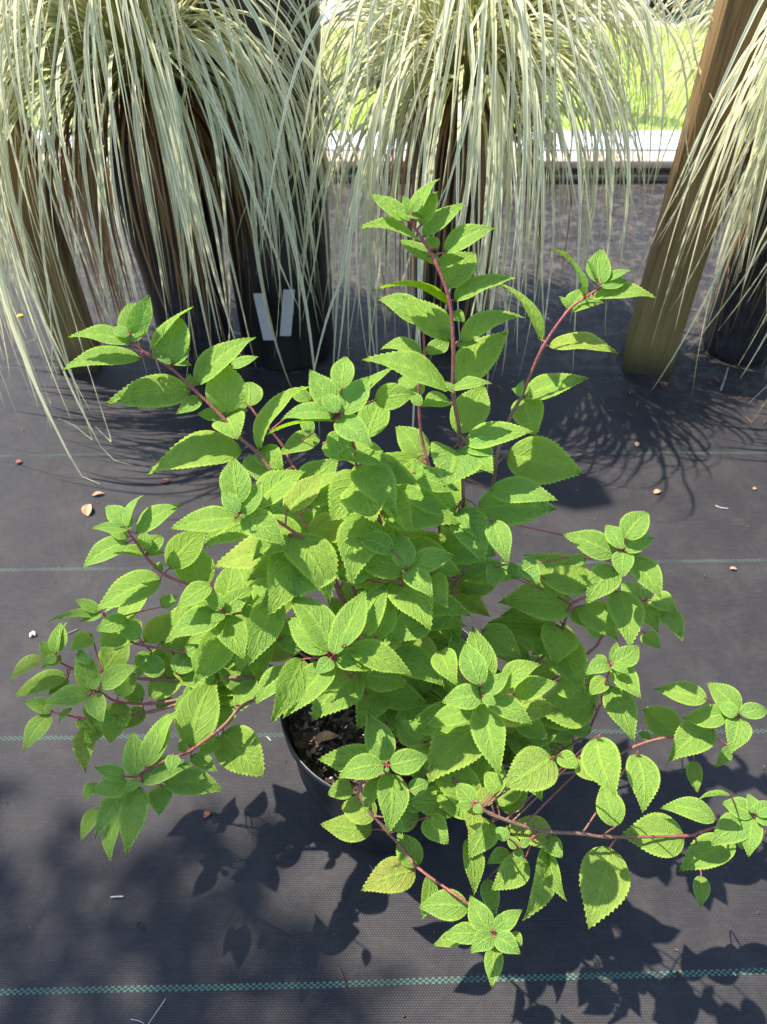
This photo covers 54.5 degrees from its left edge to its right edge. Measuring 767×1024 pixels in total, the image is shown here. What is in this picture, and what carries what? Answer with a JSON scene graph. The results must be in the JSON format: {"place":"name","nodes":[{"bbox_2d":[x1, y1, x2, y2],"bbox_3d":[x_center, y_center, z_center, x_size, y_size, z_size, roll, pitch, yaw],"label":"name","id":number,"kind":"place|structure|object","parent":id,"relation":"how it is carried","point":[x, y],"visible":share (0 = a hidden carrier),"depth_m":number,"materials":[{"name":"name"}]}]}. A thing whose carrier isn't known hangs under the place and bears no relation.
{"place":"outdoors","nodes":[
{"label":"outdoors","id":0,"kind":"place"},
{"bbox_2d":[7,0,713,20],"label":"driveway","id":1,"kind":"structure","parent":0,"point":[677,14],"depth_m":4.42,"materials":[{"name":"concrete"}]},
{"bbox_2d":[649,0,688,9],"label":"parked car","id":2,"kind":"object","parent":1,"relation":"on","point":[652,5],"visible":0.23,"depth_m":4.28,"materials":[{"name":"white paint"}]},
{"bbox_2d":[26,16,709,130],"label":"lawn","id":3,"kind":"structure","parent":0,"point":[579,114],"depth_m":3.33,"materials":[{"name":"green plant"}]},
{"bbox_2d":[366,0,392,91],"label":"wooden post","id":4,"kind":"object","parent":3,"relation":"on","point":[378,83],"visible":0.08,"depth_m":3.28,"materials":[{"name":"brown wood"}]},
{"bbox_2d":[37,131,752,181],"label":"walkway","id":5,"kind":"structure","parent":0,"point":[663,175],"depth_m":2.59,"materials":[{"name":"grey concrete"}]},
{"bbox_2d":[628,0,649,18],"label":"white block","id":6,"kind":"structure","parent":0,"point":[641,8],"depth_m":4.23,"materials":[{"name":"white"}]},
{"label":"ground","id":7,"kind":"structure","parent":0,"visible":0},
{"bbox_2d":[0,168,766,1023],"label":"ground cover fabric","id":8,"kind":"object","parent":7,"relation":"on","point":[278,916],"visible":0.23,"depth_m":1.09,"materials":[{"name":"black fabric"}]},
{"bbox_2d":[0,57,101,375],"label":"wooden post","id":9,"kind":"object","parent":8,"relation":"on","point":[72,353],"visible":0.45,"depth_m":1.59,"materials":[{"name":"brown wood"}]},
{"bbox_2d":[81,504,91,515],"bbox_3d":[-0.572,-0.007,1.439,0.020,0.009,0.034,0,45,0],"label":"dry leaf","id":10,"kind":"object","parent":8,"relation":"on","point":[86,509],"visible":1,"depth_m":1.43,"materials":[{"name":"beige plant"}]},
{"bbox_2d":[136,921,141,929],"bbox_3d":[-0.303,0.513,0.923,0.007,0.003,0.010,0,45,0],"label":"bark chip","id":11,"kind":"object","parent":8,"relation":"on","point":[138,925],"visible":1,"depth_m":0.92,"materials":[{"name":"grey wood"}]},
{"bbox_2d":[103,127,232,363],"bbox_3d":[-0.460,-0.593,1.670,0.216,0.512,0.218,0,45,0],"label":"nursery pot","id":12,"kind":"object","parent":8,"relation":"on","point":[202,344],"visible":0.34,"depth_m":1.63,"materials":[{"name":"black plastic"}]},
{"bbox_2d":[0,0,397,483],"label":"weeping sedge","id":13,"kind":"object","parent":12,"relation":"in","point":[139,60],"visible":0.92,"depth_m":1.27,"materials":[{"name":"plant"}]},
{"bbox_2d":[203,810,211,816],"bbox_3d":[-0.241,0.414,1.021,0.012,0.004,0.009,0,45,0],"label":"bark chip","id":14,"kind":"object","parent":8,"relation":"on","point":[206,813],"visible":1,"depth_m":1.02,"materials":[{"name":"wood"}]},
{"bbox_2d":[185,0,333,370],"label":"tall planter","id":15,"kind":"object","parent":8,"relation":"on","point":[294,348],"visible":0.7,"depth_m":1.58,"materials":[{"name":"plastic"}]},
{"bbox_2d":[253,293,273,339],"bbox_3d":[-0.262,-0.427,1.633,0.035,0.113,0.005,0,45,0],"label":"plant tag","id":16,"kind":"object","parent":15,"relation":"attached to","point":[262,314],"visible":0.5,"depth_m":1.63,"materials":[{"name":"white plastic"}]},
{"bbox_2d":[280,289,294,335],"bbox_3d":[-0.211,-0.436,1.634,0.043,0.111,0.005,0,45,0],"label":"plant tag","id":17,"kind":"object","parent":15,"relation":"attached to","point":[286,317],"visible":1,"depth_m":1.63,"materials":[{"name":"white plastic"}]},
{"bbox_2d":[336,966,347,987],"bbox_3d":[-0.049,0.553,0.886,0.004,0.002,0.026,-24,50,-22],"label":"twig","id":18,"kind":"object","parent":8,"relation":"on","point":[342,976],"visible":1,"depth_m":0.89,"materials":[{"name":"wood"}]},
{"bbox_2d":[280,628,469,851],"bbox_3d":[0.009,0.299,0.964,0.262,0.247,0.261,0,45,0],"label":"nursery pot","id":19,"kind":"object","parent":8,"relation":"on","point":[301,730],"visible":0.15,"depth_m":0.87,"materials":[{"name":"black plastic"}]},
{"bbox_2d":[314,731,339,741],"bbox_3d":[-0.065,0.258,0.853,0.030,0.006,0.013,0,45,0],"label":"dry leaf","id":20,"kind":"object","parent":19,"relation":"on","point":[324,736],"visible":1,"depth_m":0.85,"materials":[{"name":"brown plant"}]},
{"bbox_2d":[11,178,766,987],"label":"shrub","id":21,"kind":"object","parent":19,"relation":"in","point":[471,726],"visible":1,"depth_m":0.72,"materials":[{"name":"green plant"}]},
{"bbox_2d":[3,191,766,1016],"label":"plant litter","id":22,"kind":"object","parent":8,"relation":"on","point":[581,375],"visible":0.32,"depth_m":1.79,"materials":[{"name":"brown plant"}]},
{"bbox_2d":[412,130,514,350],"bbox_3d":[0.165,-0.625,1.722,0.217,0.482,0.217,0,45,0],"label":"nursery pot","id":23,"kind":"object","parent":8,"relation":"on","point":[430,277],"visible":0.09,"depth_m":1.64,"materials":[{"name":"black plastic"}]},
{"bbox_2d":[260,0,716,427],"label":"weeping sedge","id":24,"kind":"object","parent":23,"relation":"in","point":[475,58],"visible":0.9,"depth_m":1.30,"materials":[{"name":"plant"}]},
{"bbox_2d":[675,971,681,978],"bbox_3d":[0.351,0.550,0.885,0.008,0.003,0.009,0,45,0],"label":"bark chip","id":25,"kind":"object","parent":8,"relation":"on","point":[678,974],"visible":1,"depth_m":0.88,"materials":[{"name":"wood"}]},
{"bbox_2d":[622,0,766,377],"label":"wooden post","id":26,"kind":"object","parent":8,"relation":"on","point":[641,354],"visible":0.79,"depth_m":1.50,"materials":[{"name":"brown wood"}]},
{"bbox_2d":[720,367,728,390],"bbox_3d":[0.803,-0.314,1.752,0.005,0.004,0.102,20,48,19],"label":"twig","id":27,"kind":"object","parent":8,"relation":"on","point":[724,379],"visible":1,"depth_m":1.75,"materials":[{"name":"grey wood"}]},
{"bbox_2d":[702,179,766,363],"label":"nursery pot","id":28,"kind":"object","parent":8,"relation":"on","point":[733,347],"visible":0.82,"depth_m":1.72,"materials":[{"name":"black plastic"}]},
{"bbox_2d":[593,0,766,424],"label":"weeping sedge","id":29,"kind":"object","parent":28,"relation":"in","point":[755,144],"visible":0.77,"depth_m":1.31,"materials":[{"name":"plant"}]},
{"bbox_2d":[321,21,708,27],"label":"dry verge","id":30,"kind":"structure","parent":7,"relation":"on","point":[672,23],"depth_m":4.21,"materials":[{"name":"plant"}]}
]}

